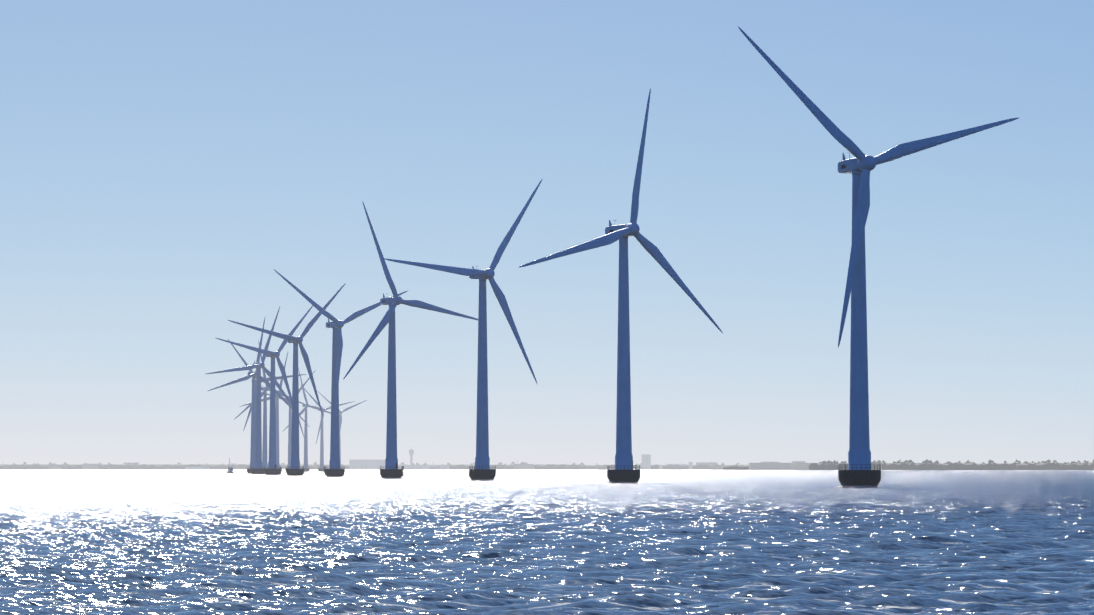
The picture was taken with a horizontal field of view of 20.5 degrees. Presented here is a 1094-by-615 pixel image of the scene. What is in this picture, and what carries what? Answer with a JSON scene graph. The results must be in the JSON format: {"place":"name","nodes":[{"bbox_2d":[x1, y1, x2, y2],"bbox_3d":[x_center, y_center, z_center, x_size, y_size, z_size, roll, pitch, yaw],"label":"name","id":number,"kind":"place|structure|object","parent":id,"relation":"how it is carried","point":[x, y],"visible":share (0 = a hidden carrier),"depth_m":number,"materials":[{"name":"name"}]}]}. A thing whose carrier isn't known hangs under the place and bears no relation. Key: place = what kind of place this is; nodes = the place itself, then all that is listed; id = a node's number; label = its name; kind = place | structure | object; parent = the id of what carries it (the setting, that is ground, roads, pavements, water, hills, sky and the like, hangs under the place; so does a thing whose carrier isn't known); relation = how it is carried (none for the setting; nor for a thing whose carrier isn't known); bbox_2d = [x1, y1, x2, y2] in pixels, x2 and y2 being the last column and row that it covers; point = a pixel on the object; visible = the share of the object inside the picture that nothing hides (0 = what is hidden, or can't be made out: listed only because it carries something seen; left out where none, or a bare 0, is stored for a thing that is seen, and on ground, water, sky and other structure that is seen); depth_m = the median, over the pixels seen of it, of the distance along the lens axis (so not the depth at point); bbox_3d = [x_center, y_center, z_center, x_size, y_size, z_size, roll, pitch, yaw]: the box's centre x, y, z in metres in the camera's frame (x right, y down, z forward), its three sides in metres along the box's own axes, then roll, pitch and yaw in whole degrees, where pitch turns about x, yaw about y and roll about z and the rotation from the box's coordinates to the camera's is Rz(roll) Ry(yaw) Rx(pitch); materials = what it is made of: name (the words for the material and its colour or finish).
{"place":"outdoors","nodes":[
{"label":"outdoors","id":0,"kind":"place"},
{"bbox_2d":[0,469,1093,614],"bbox_3d":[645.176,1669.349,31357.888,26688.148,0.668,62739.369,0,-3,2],"label":"sea","id":1,"kind":"structure","parent":0,"point":[504,542],"depth_m":151.47,"materials":[{"name":"liquid"}]},
{"bbox_2d":[226,458,233,473],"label":"fishing boat","id":2,"kind":"object","parent":1,"relation":"on","point":[230,471],"visible":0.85,"depth_m":1995.31,"materials":[{"name":"metal"}]},
{"bbox_2d":[208,318,291,473],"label":"wind turbine","id":3,"kind":"object","parent":1,"relation":"in","point":[253,374],"visible":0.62,"depth_m":1926.72,"materials":[{"name":"paint"}]},
{"bbox_2d":[228,283,345,475],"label":"wind turbine","id":4,"kind":"object","parent":1,"relation":"in","point":[294,469],"visible":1,"depth_m":1420.68,"materials":[{"name":"paint"}]},
{"bbox_2d":[267,370,315,470],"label":"wind turbine","id":5,"kind":"object","parent":1,"relation":"in","point":[289,431],"visible":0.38,"depth_m":2700.30,"materials":[{"name":"paint"}]},
{"bbox_2d":[282,368,340,471],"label":"wind turbine","id":6,"kind":"object","parent":1,"relation":"in","point":[306,468],"visible":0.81,"depth_m":2918.97,"materials":[{"name":"paint"}]},
{"bbox_2d":[274,269,408,476],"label":"wind turbine","id":7,"kind":"object","parent":1,"relation":"in","point":[336,326],"visible":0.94,"depth_m":1265.73,"materials":[{"name":"paint"}]},
{"bbox_2d":[383,180,541,479],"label":"wind turbine","id":8,"kind":"object","parent":1,"relation":"in","point":[482,469],"visible":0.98,"depth_m":937.04,"materials":[{"name":"paint"}]},
{"bbox_2d":[519,88,722,482],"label":"wind turbine","id":9,"kind":"object","parent":1,"relation":"in","point":[623,472],"visible":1,"depth_m":762.57,"materials":[{"name":"paint"}]},
{"bbox_2d":[738,27,1018,486],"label":"wind turbine","id":10,"kind":"object","parent":1,"relation":"in","point":[859,472],"visible":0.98,"depth_m":596.53,"materials":[{"name":"paint"}]},
{"bbox_2d":[0,447,1093,469],"bbox_3d":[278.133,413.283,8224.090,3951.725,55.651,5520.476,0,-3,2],"label":"shore","id":11,"kind":"structure","parent":0,"point":[793,465],"depth_m":7842.17,"materials":[{"name":"grey plant"}]},
{"bbox_2d":[0,0,1093,465],"label":"sky","id":12,"kind":"structure","parent":0,"point":[160,160],"materials":[{"name":"blue"}]},
{"label":"deep sea","id":13,"kind":"structure","parent":0,"visible":0},
{"bbox_2d":[206,307,291,473],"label":"wind turbine","id":14,"kind":"object","parent":13,"relation":"on","point":[257,469],"visible":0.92,"depth_m":1767.93,"materials":[{"name":"paint"}]},
{"bbox_2d":[216,305,312,474],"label":"wind turbine","id":15,"kind":"object","parent":13,"relation":"on","point":[271,469],"visible":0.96,"depth_m":1600.94,"materials":[{"name":"paint"}]},
{"bbox_2d":[228,339,305,468],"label":"wind turbine","id":16,"kind":"object","parent":13,"relation":"on","point":[268,379],"visible":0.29,"depth_m":2098.48,"materials":[{"name":"paint"}]},
{"bbox_2d":[235,340,308,467],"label":"wind turbine","id":17,"kind":"object","parent":13,"relation":"on","point":[264,446],"visible":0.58,"depth_m":2296.49,"materials":[{"name":"paint"}]},
{"bbox_2d":[239,353,308,472],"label":"wind turbine","id":18,"kind":"object","parent":13,"relation":"on","point":[277,428],"visible":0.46,"depth_m":2491.93,"materials":[{"name":"paint"}]},
{"bbox_2d":[300,384,354,471],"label":"wind turbine","id":19,"kind":"object","parent":13,"relation":"on","point":[321,468],"visible":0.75,"depth_m":3130.23,"materials":[{"name":"paint"}]},
{"bbox_2d":[320,393,366,468],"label":"wind turbine","id":20,"kind":"object","parent":13,"relation":"on","point":[340,414],"visible":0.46,"depth_m":3273.54,"materials":[{"name":"paint"}]},
{"bbox_2d":[343,201,477,478],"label":"wind turbine","id":21,"kind":"object","parent":13,"relation":"on","point":[391,470],"visible":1,"depth_m":1085.90,"materials":[{"name":"paint"}]}
]}

